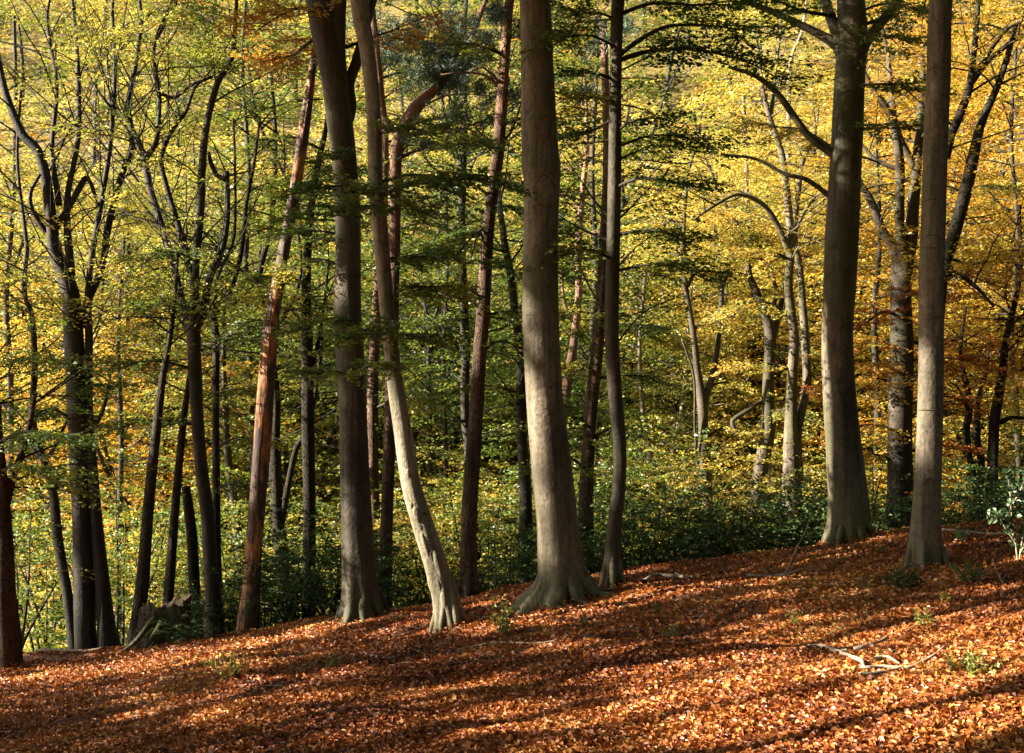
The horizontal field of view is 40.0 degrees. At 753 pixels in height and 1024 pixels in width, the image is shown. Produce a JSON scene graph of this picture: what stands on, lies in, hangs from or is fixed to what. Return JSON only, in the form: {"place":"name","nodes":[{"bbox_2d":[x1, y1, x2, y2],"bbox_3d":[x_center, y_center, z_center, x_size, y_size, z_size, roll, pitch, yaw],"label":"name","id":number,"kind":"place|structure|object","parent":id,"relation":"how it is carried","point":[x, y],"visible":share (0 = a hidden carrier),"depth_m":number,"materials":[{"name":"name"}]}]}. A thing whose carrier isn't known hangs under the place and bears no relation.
{"place":"outdoors","nodes":[
{"label":"outdoors","id":0,"kind":"place"},
{"bbox_2d":[0,0,1023,752],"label":"ground","id":1,"kind":"structure","parent":0,"point":[286,126],"depth_m":110.42,"materials":[{"name":"brown plant"}]},
{"bbox_2d":[0,15,134,576],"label":"beech tree","id":2,"kind":"object","parent":1,"relation":"on","point":[6,319],"visible":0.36,"depth_m":39.95,"materials":[{"name":"yellow plant"}]},
{"bbox_2d":[12,464,155,651],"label":"beech sapling","id":3,"kind":"object","parent":1,"relation":"on","point":[36,616],"visible":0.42,"depth_m":30.25,"materials":[{"name":"green plant"}]},
{"bbox_2d":[11,469,167,651],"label":"beech sapling","id":4,"kind":"object","parent":1,"relation":"on","point":[24,575],"visible":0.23,"depth_m":33.14,"materials":[{"name":"green plant"}]},
{"bbox_2d":[0,80,185,648],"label":"beech tree","id":5,"kind":"object","parent":1,"relation":"on","point":[61,560],"visible":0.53,"depth_m":27.44,"materials":[{"name":"green plant"}]},
{"bbox_2d":[0,300,186,671],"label":"tree","id":6,"kind":"object","parent":1,"relation":"on","point":[10,650],"visible":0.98,"depth_m":23.38,"materials":[{"name":"green plant"}]},
{"bbox_2d":[0,220,188,647],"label":"beech tree","id":7,"kind":"object","parent":1,"relation":"on","point":[21,379],"visible":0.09,"depth_m":49.12,"materials":[{"name":"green plant"}]},
{"bbox_2d":[0,0,228,647],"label":"beech tree","id":8,"kind":"object","parent":1,"relation":"on","point":[107,634],"visible":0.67,"depth_m":27.41,"materials":[{"name":"green plant"}]},
{"bbox_2d":[3,207,235,634],"bbox_3d":[-10.205,2.132,36.573,5.832,13.264,5.162,0,0,-14],"label":"beech tree","id":9,"kind":"object","parent":1,"relation":"on","point":[120,409],"visible":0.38,"depth_m":35.96,"materials":[{"name":"green plant"}]},
{"bbox_2d":[0,0,248,648],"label":"beech tree","id":10,"kind":"object","parent":1,"relation":"on","point":[84,617],"visible":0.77,"depth_m":27.42,"materials":[{"name":"yellow plant"}]},
{"bbox_2d":[29,163,226,619],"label":"beech tree","id":11,"kind":"object","parent":1,"relation":"on","point":[126,226],"visible":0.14,"depth_m":45.95,"materials":[{"name":"green plant"}]},
{"bbox_2d":[11,432,246,652],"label":"beech sapling","id":12,"kind":"object","parent":1,"relation":"on","point":[132,573],"visible":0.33,"depth_m":31.32,"materials":[{"name":"green plant"}]},
{"bbox_2d":[23,198,270,644],"bbox_3d":[-6.135,0.932,25.652,3.949,8.694,4.629,0,0,15],"label":"tree","id":13,"kind":"object","parent":1,"relation":"on","point":[142,575],"visible":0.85,"depth_m":25.52,"materials":[{"name":"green plant"}]},
{"bbox_2d":[0,130,297,604],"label":"beech tree","id":14,"kind":"object","parent":1,"relation":"on","point":[4,372],"visible":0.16,"depth_m":43.72,"materials":[{"name":"yellow plant"}]},
{"bbox_2d":[13,466,302,648],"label":"beech sapling","id":15,"kind":"object","parent":1,"relation":"on","point":[69,537],"visible":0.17,"depth_m":32.53,"materials":[{"name":"green plant"}]},
{"bbox_2d":[124,594,196,650],"bbox_3d":[-6.075,4.349,24.491,1.374,1.085,1.239,0,0,0],"label":"tree stump","id":16,"kind":"object","parent":1,"relation":"on","point":[142,637],"visible":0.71,"depth_m":24.31,"materials":[{"name":"brown wood"}]},
{"bbox_2d":[0,274,333,634],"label":"beech tree","id":17,"kind":"object","parent":1,"relation":"on","point":[163,477],"visible":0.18,"depth_m":41.51,"materials":[{"name":"green plant"}]},
{"bbox_2d":[4,0,362,636],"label":"beech tree","id":18,"kind":"object","parent":1,"relation":"on","point":[191,263],"visible":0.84,"depth_m":26.31,"materials":[{"name":"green plant"}]},
{"bbox_2d":[182,486,202,636],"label":"dead tree","id":19,"kind":"object","parent":1,"relation":"on","point":[192,546],"visible":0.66,"depth_m":27.91,"materials":[{"name":"wood"}]},
{"bbox_2d":[108,282,286,604],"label":"tree","id":20,"kind":"object","parent":1,"relation":"on","point":[169,578],"visible":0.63,"depth_m":27.43,"materials":[{"name":"green plant"}]},
{"bbox_2d":[83,64,318,632],"bbox_3d":[-6.252,-0.101,28.813,4.538,12.241,3.982,0,0,0],"label":"beech tree","id":21,"kind":"object","parent":1,"relation":"on","point":[216,478],"visible":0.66,"depth_m":28.44,"materials":[{"name":"green plant"}]},
{"bbox_2d":[107,197,327,574],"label":"beech tree","id":22,"kind":"object","parent":1,"relation":"on","point":[226,436],"visible":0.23,"depth_m":37.88,"materials":[{"name":"green plant"}]},
{"bbox_2d":[117,458,340,632],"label":"beech sapling","id":23,"kind":"object","parent":1,"relation":"on","point":[228,559],"visible":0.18,"depth_m":32.19,"materials":[{"name":"green plant"}]},
{"bbox_2d":[57,224,416,611],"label":"beech tree","id":24,"kind":"object","parent":1,"relation":"on","point":[244,360],"visible":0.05,"depth_m":46.19,"materials":[{"name":"green plant"}]},
{"bbox_2d":[144,0,360,472],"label":"beech tree","id":25,"kind":"object","parent":1,"relation":"on","point":[249,355],"visible":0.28,"depth_m":38.97,"materials":[{"name":"green plant"}]},
{"bbox_2d":[1,119,506,567],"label":"beech tree","id":26,"kind":"object","parent":1,"relation":"on","point":[323,451],"visible":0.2,"depth_m":43.11,"materials":[{"name":"green plant"}]},
{"bbox_2d":[121,36,391,621],"bbox_3d":[-5.308,-0.505,30.735,5.360,14.265,5.533,0,0,37],"label":"beech tree","id":27,"kind":"object","parent":1,"relation":"on","point":[277,501],"visible":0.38,"depth_m":30.87,"materials":[{"name":"green plant"}]},
{"bbox_2d":[112,446,405,636],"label":"beech sapling","id":28,"kind":"object","parent":1,"relation":"on","point":[231,471],"visible":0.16,"depth_m":34.04,"materials":[{"name":"green plant"}]},
{"bbox_2d":[206,531,341,626],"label":"holly bush","id":29,"kind":"object","parent":1,"relation":"on","point":[290,614],"visible":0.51,"depth_m":26.51,"materials":[{"name":"green plant"}]},
{"bbox_2d":[236,44,332,631],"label":"dead pine","id":30,"kind":"object","parent":1,"relation":"on","point":[261,451],"visible":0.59,"depth_m":25.69,"materials":[{"name":"brown wood"}]},
{"bbox_2d":[160,0,463,618],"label":"beech tree","id":31,"kind":"object","parent":1,"relation":"on","point":[305,305],"visible":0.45,"depth_m":29.88,"materials":[{"name":"green plant"}]},
{"bbox_2d":[217,504,413,623],"bbox_3d":[-3.731,3.847,27.487,4.023,2.609,4.190,0,0,3],"label":"holly bush","id":32,"kind":"object","parent":1,"relation":"on","point":[313,550],"visible":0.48,"depth_m":26.93,"materials":[{"name":"green plant"}]},
{"bbox_2d":[225,523,418,619],"bbox_3d":[-3.369,3.816,26.471,4.115,2.058,3.468,0,0,-44],"label":"holly bush","id":33,"kind":"object","parent":1,"relation":"on","point":[309,578],"visible":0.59,"depth_m":26.03,"materials":[{"name":"green plant"}]},
{"bbox_2d":[201,0,482,623],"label":"beech tree","id":34,"kind":"object","parent":1,"relation":"on","point":[363,598],"visible":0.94,"depth_m":23.10,"materials":[{"name":"brown plant"}]},
{"bbox_2d":[122,254,589,568],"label":"beech tree","id":35,"kind":"object","parent":1,"relation":"on","point":[424,418],"visible":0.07,"depth_m":49.09,"materials":[{"name":"green plant"}]},
{"bbox_2d":[178,184,573,600],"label":"beech tree","id":36,"kind":"object","parent":1,"relation":"on","point":[331,367],"visible":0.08,"depth_m":48.33,"materials":[{"name":"green plant"}]},
{"bbox_2d":[274,524,480,616],"bbox_3d":[-2.708,4.205,28.275,4.130,2.348,4.287,0,0,38],"label":"holly bush","id":37,"kind":"object","parent":1,"relation":"on","point":[406,572],"visible":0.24,"depth_m":28.00,"materials":[{"name":"green plant"}]},
{"bbox_2d":[276,87,519,343],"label":"beech tree","id":38,"kind":"object","parent":1,"relation":"on","point":[406,223],"visible":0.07,"depth_m":78.17,"materials":[{"name":"yellow plant"}]},
{"bbox_2d":[266,0,543,632],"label":"beech tree","id":39,"kind":"object","parent":1,"relation":"on","point":[448,608],"visible":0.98,"depth_m":19.20,"materials":[{"name":"green plant"}]},
{"bbox_2d":[345,0,481,575],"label":"pine tree","id":40,"kind":"object","parent":1,"relation":"on","point":[373,415],"visible":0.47,"depth_m":30.89,"materials":[{"name":"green plant"}]},
{"bbox_2d":[325,237,515,508],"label":"beech tree","id":41,"kind":"object","parent":1,"relation":"on","point":[429,464],"visible":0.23,"depth_m":41.94,"materials":[{"name":"green plant"}]},
{"bbox_2d":[335,136,522,546],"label":"beech tree","id":42,"kind":"object","parent":1,"relation":"on","point":[445,425],"visible":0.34,"depth_m":37.96,"materials":[{"name":"green plant"}]},
{"bbox_2d":[323,470,536,606],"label":"beech sapling","id":43,"kind":"object","parent":1,"relation":"on","point":[439,521],"visible":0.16,"depth_m":31.26,"materials":[{"name":"green plant"}]},
{"bbox_2d":[256,160,605,553],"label":"beech tree","id":44,"kind":"object","parent":1,"relation":"on","point":[455,468],"visible":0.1,"depth_m":49.07,"materials":[{"name":"green plant"}]},
{"bbox_2d":[327,478,536,608],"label":"beech sapling","id":45,"kind":"object","parent":1,"relation":"on","point":[457,515],"visible":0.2,"depth_m":30.14,"materials":[{"name":"green plant"}]},
{"bbox_2d":[371,0,500,608],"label":"pine tree","id":46,"kind":"object","parent":1,"relation":"on","point":[417,105],"visible":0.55,"depth_m":27.89,"materials":[{"name":"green plant"}]},
{"bbox_2d":[346,0,608,590],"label":"beech tree","id":47,"kind":"object","parent":1,"relation":"on","point":[466,376],"visible":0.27,"depth_m":31.90,"materials":[{"name":"green plant"}]},
{"bbox_2d":[389,0,606,598],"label":"pine tree","id":48,"kind":"object","parent":1,"relation":"on","point":[468,583],"visible":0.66,"depth_m":25.28,"materials":[{"name":"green plant"}]},
{"bbox_2d":[394,462,626,599],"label":"beech sapling","id":49,"kind":"object","parent":1,"relation":"on","point":[486,521],"visible":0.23,"depth_m":30.48,"materials":[{"name":"green plant"}]},
{"bbox_2d":[0,521,1020,752],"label":"twig litter","id":50,"kind":"object","parent":1,"relation":"on","point":[915,739],"visible":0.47,"depth_m":16.89,"materials":[{"name":"brown wood"}]},
{"bbox_2d":[0,516,1023,752],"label":"fallen leaves","id":51,"kind":"object","parent":1,"relation":"on","point":[503,689],"depth_m":14.42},
{"bbox_2d":[0,0,1023,357],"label":"hillside wood","id":52,"kind":"object","parent":1,"relation":"on","point":[474,4],"visible":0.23,"depth_m":102.86,"materials":[{"name":"yellow plant"}]},
{"bbox_2d":[443,523,601,590],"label":"holly bush","id":53,"kind":"object","parent":1,"relation":"on","point":[487,585],"visible":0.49,"depth_m":26.92,"materials":[{"name":"green plant"}]},
{"bbox_2d":[382,18,668,583],"bbox_3d":[0.025,-1.010,30.212,5.523,13.046,4.660,0,0,-22],"label":"beech tree","id":54,"kind":"object","parent":1,"relation":"on","point":[525,499],"visible":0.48,"depth_m":29.86,"materials":[{"name":"green plant"}]},
{"bbox_2d":[382,204,690,542],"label":"beech tree","id":55,"kind":"object","parent":1,"relation":"on","point":[497,457],"visible":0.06,"depth_m":50.99,"materials":[{"name":"green plant"}]},
{"bbox_2d":[394,422,687,590],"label":"beech sapling","id":56,"kind":"object","parent":1,"relation":"on","point":[576,491],"visible":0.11,"depth_m":33.26,"materials":[{"name":"green plant"}]},
{"bbox_2d":[379,414,703,572],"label":"beech sapling","id":57,"kind":"object","parent":1,"relation":"on","point":[606,461],"visible":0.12,"depth_m":35.70,"materials":[{"name":"green plant"}]},
{"bbox_2d":[499,0,619,615],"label":"beech tree","id":58,"kind":"object","parent":1,"relation":"on","point":[563,573],"visible":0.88,"depth_m":20.94,"materials":[{"name":"grey plant"}]},
{"bbox_2d":[486,483,683,583],"bbox_3d":[1.412,3.330,27.687,3.902,2.315,4.630,0,0,16],"label":"holly bush","id":59,"kind":"object","parent":1,"relation":"on","point":[528,533],"visible":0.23,"depth_m":27.09,"materials":[{"name":"green plant"}]},
{"bbox_2d":[479,28,691,419],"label":"pine tree","id":60,"kind":"object","parent":1,"relation":"on","point":[571,356],"visible":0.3,"depth_m":39.91,"materials":[{"name":"green plant"}]},
{"bbox_2d":[434,131,764,537],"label":"beech tree","id":61,"kind":"object","parent":1,"relation":"on","point":[600,400],"visible":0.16,"depth_m":45.44,"materials":[{"name":"green plant"}]},
{"bbox_2d":[500,14,699,573],"bbox_3d":[1.712,-1.315,28.114,3.879,12.191,2.362,0,0,-13],"label":"pine tree","id":62,"kind":"object","parent":1,"relation":"on","point":[586,469],"visible":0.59,"depth_m":28.39,"materials":[{"name":"green plant"}]},
{"bbox_2d":[503,0,699,417],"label":"beech tree","id":63,"kind":"object","parent":1,"relation":"on","point":[593,177],"visible":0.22,"depth_m":43.95,"materials":[{"name":"green plant"}]},
{"bbox_2d":[508,421,737,573],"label":"beech sapling","id":64,"kind":"object","parent":1,"relation":"on","point":[643,472],"visible":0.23,"depth_m":33.03,"materials":[{"name":"green plant"}]},
{"bbox_2d":[404,21,874,526],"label":"beech tree","id":65,"kind":"object","parent":1,"relation":"on","point":[628,115],"visible":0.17,"depth_m":50.72,"materials":[{"name":"yellow plant"}]},
{"bbox_2d":[558,233,759,526],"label":"beech tree","id":66,"kind":"object","parent":1,"relation":"on","point":[642,410],"visible":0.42,"depth_m":41.93,"materials":[{"name":"green plant"}]},
{"bbox_2d":[577,479,743,568],"bbox_3d":[2.842,3.135,27.153,3.782,2.269,3.110,0,0,28],"label":"holly bush","id":67,"kind":"object","parent":1,"relation":"on","point":[690,531],"visible":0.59,"depth_m":26.90,"materials":[{"name":"green plant"}]},
{"bbox_2d":[498,0,835,588],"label":"beech tree","id":68,"kind":"object","parent":1,"relation":"on","point":[612,572],"visible":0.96,"depth_m":22.01,"materials":[{"name":"green plant"}]},
{"bbox_2d":[577,483,776,565],"bbox_3d":[3.074,3.271,28.344,3.771,2.348,3.621,0,0,34],"label":"holly bush","id":69,"kind":"object","parent":1,"relation":"on","point":[685,509],"visible":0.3,"depth_m":28.00,"materials":[{"name":"green plant"}]},
{"bbox_2d":[600,485,770,564],"bbox_3d":[3.558,3.335,28.066,3.613,2.143,4.287,0,0,-14],"label":"holly bush","id":70,"kind":"object","parent":1,"relation":"on","point":[700,533],"visible":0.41,"depth_m":27.21,"materials":[{"name":"green plant"}]},
{"bbox_2d":[619,241,771,540],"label":"birch tree","id":71,"kind":"object","parent":1,"relation":"on","point":[683,397],"visible":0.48,"depth_m":43.51,"materials":[{"name":"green plant"}]},
{"bbox_2d":[583,158,808,557],"bbox_3d":[4.689,0.643,36.273,5.959,12.248,4.904,0,0,0],"label":"beech tree","id":72,"kind":"object","parent":1,"relation":"on","point":[702,393],"visible":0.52,"depth_m":35.92,"materials":[{"name":"yellow plant"}]},
{"bbox_2d":[575,433,823,559],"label":"beech sapling","id":73,"kind":"object","parent":1,"relation":"on","point":[704,483],"visible":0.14,"depth_m":32.32,"materials":[{"name":"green plant"}]},
{"bbox_2d":[466,171,956,520],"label":"beech tree","id":74,"kind":"object","parent":1,"relation":"on","point":[751,347],"visible":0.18,"depth_m":45.22,"materials":[{"name":"yellow plant"}]},
{"bbox_2d":[596,420,826,558],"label":"beech sapling","id":75,"kind":"object","parent":1,"relation":"on","point":[772,490],"visible":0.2,"depth_m":34.62,"materials":[{"name":"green plant"}]},
{"bbox_2d":[621,187,815,489],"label":"birch tree","id":76,"kind":"object","parent":1,"relation":"on","point":[712,302],"visible":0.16,"depth_m":45.33,"materials":[{"name":"yellow plant"}]},
{"bbox_2d":[642,493,795,559],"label":"holly bush","id":77,"kind":"object","parent":1,"relation":"on","point":[733,525],"visible":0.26,"depth_m":27.76,"materials":[{"name":"green plant"}]},
{"bbox_2d":[639,158,826,550],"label":"beech tree","id":78,"kind":"object","parent":1,"relation":"on","point":[770,412],"visible":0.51,"depth_m":35.84,"materials":[{"name":"yellow plant"}]},
{"bbox_2d":[656,89,825,489],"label":"beech tree","id":79,"kind":"object","parent":1,"relation":"on","point":[746,174],"visible":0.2,"depth_m":49.91,"materials":[{"name":"yellow plant"}]},
{"bbox_2d":[677,473,827,557],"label":"holly bush","id":80,"kind":"object","parent":1,"relation":"on","point":[709,514],"visible":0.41,"depth_m":27.54,"materials":[{"name":"green plant"}]},
{"bbox_2d":[621,0,894,547],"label":"beech tree","id":81,"kind":"object","parent":1,"relation":"on","point":[795,413],"visible":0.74,"depth_m":33.92,"materials":[{"name":"yellow plant"}]},
{"bbox_2d":[689,478,827,555],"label":"holly bush","id":82,"kind":"object","parent":1,"relation":"on","point":[711,503],"visible":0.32,"depth_m":28.18,"materials":[{"name":"green plant"}]},
{"bbox_2d":[712,0,871,486],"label":"birch tree","id":83,"kind":"object","parent":1,"relation":"on","point":[787,115],"visible":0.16,"depth_m":51.94,"materials":[{"name":"yellow plant"}]},
{"bbox_2d":[631,45,959,322],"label":"beech tree","id":84,"kind":"object","parent":1,"relation":"on","point":[812,123],"visible":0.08,"depth_m":82.89,"materials":[{"name":"yellow plant"}]},
{"bbox_2d":[695,465,899,552],"bbox_3d":[5.616,2.856,27.633,3.468,2.058,4.115,0,0,-43],"label":"holly bush","id":85,"kind":"object","parent":1,"relation":"on","point":[821,527],"visible":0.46,"depth_m":27.16,"materials":[{"name":"green plant"}]},
{"bbox_2d":[602,107,1015,528],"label":"beech tree","id":86,"kind":"object","parent":1,"relation":"on","point":[818,368],"visible":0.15,"depth_m":44.59,"materials":[{"name":"yellow plant"}]},
{"bbox_2d":[703,0,960,545],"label":"beech tree","id":87,"kind":"object","parent":1,"relation":"on","point":[848,37],"visible":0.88,"depth_m":24.45,"materials":[{"name":"grey plant"}]},
{"bbox_2d":[654,95,1023,504],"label":"beech tree","id":88,"kind":"object","parent":1,"relation":"on","point":[783,323],"visible":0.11,"depth_m":44.24,"materials":[{"name":"yellow plant"}]},
{"bbox_2d":[768,129,991,518],"bbox_3d":[10.563,-0.287,40.149,5.985,14.823,5.803,0,0,0],"label":"beech tree","id":89,"kind":"object","parent":1,"relation":"on","point":[876,407],"visible":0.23,"depth_m":39.94,"materials":[{"name":"yellow plant"}]},
{"bbox_2d":[737,8,1023,527],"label":"beech tree","id":90,"kind":"object","parent":1,"relation":"on","point":[900,380],"visible":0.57,"depth_m":29.79,"materials":[{"name":"yellow plant"}]},
{"bbox_2d":[737,110,1023,518],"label":"beech tree","id":91,"kind":"object","parent":1,"relation":"on","point":[958,415],"visible":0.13,"depth_m":42.69,"materials":[{"name":"yellow plant"}]},
{"bbox_2d":[754,392,1022,548],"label":"beech sapling","id":92,"kind":"object","parent":1,"relation":"on","point":[882,465],"visible":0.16,"depth_m":33.33,"materials":[{"name":"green plant"}]},
{"bbox_2d":[808,0,1023,318],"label":"beech tree","id":93,"kind":"object","parent":1,"relation":"on","point":[967,186],"visible":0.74,"depth_m":27.88,"materials":[{"name":"yellow plant"}]},
{"bbox_2d":[813,6,1023,493],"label":"beech tree","id":94,"kind":"object","parent":1,"relation":"on","point":[1000,167],"visible":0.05,"depth_m":59.34,"materials":[{"name":"yellow plant"}]},
{"bbox_2d":[817,30,1023,496],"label":"beech tree","id":95,"kind":"object","parent":1,"relation":"on","point":[992,139],"visible":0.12,"depth_m":44.93,"materials":[{"name":"orange plant"}]},
{"bbox_2d":[853,0,992,575],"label":"beech tree","id":96,"kind":"object","parent":1,"relation":"on","point":[925,545],"visible":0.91,"depth_m":18.46,"materials":[{"name":"grey plant"}]},
{"bbox_2d":[858,290,1023,520],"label":"oak tree","id":97,"kind":"object","parent":1,"relation":"on","point":[967,425],"visible":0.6,"depth_m":30.44,"materials":[{"name":"orange plant"}]},
{"bbox_2d":[861,351,1023,521],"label":"beech sapling","id":98,"kind":"object","parent":1,"relation":"on","point":[1020,456],"visible":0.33,"depth_m":32.58,"materials":[{"name":"orange plant"}]},
{"bbox_2d":[863,0,1023,207],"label":"beech tree","id":99,"kind":"object","parent":1,"relation":"on","point":[953,49],"visible":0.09,"depth_m":79.98,"materials":[{"name":"yellow plant"}]},
{"bbox_2d":[878,19,1023,506],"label":"beech tree","id":100,"kind":"object","parent":1,"relation":"on","point":[1011,164],"visible":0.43,"depth_m":37.94,"materials":[{"name":"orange plant"}]},
{"bbox_2d":[881,469,1022,525],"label":"holly bush","id":101,"kind":"object","parent":1,"relation":"on","point":[969,510],"visible":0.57,"depth_m":26.29,"materials":[{"name":"green plant"}]},
{"bbox_2d":[907,188,1023,518],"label":"oak tree","id":102,"kind":"object","parent":1,"relation":"on","point":[995,421],"visible":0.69,"depth_m":29.42,"materials":[{"name":"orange plant"}]},
{"bbox_2d":[941,460,1023,523],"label":"holly bush","id":103,"kind":"object","parent":1,"relation":"on","point":[982,486],"visible":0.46,"depth_m":26.67,"materials":[{"name":"green plant"}]},
{"bbox_2d":[985,467,1023,558],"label":"holly sapling","id":104,"kind":"object","parent":1,"relation":"on","point":[1006,523],"visible":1,"depth_m":17.69,"materials":[{"name":"green plant"}]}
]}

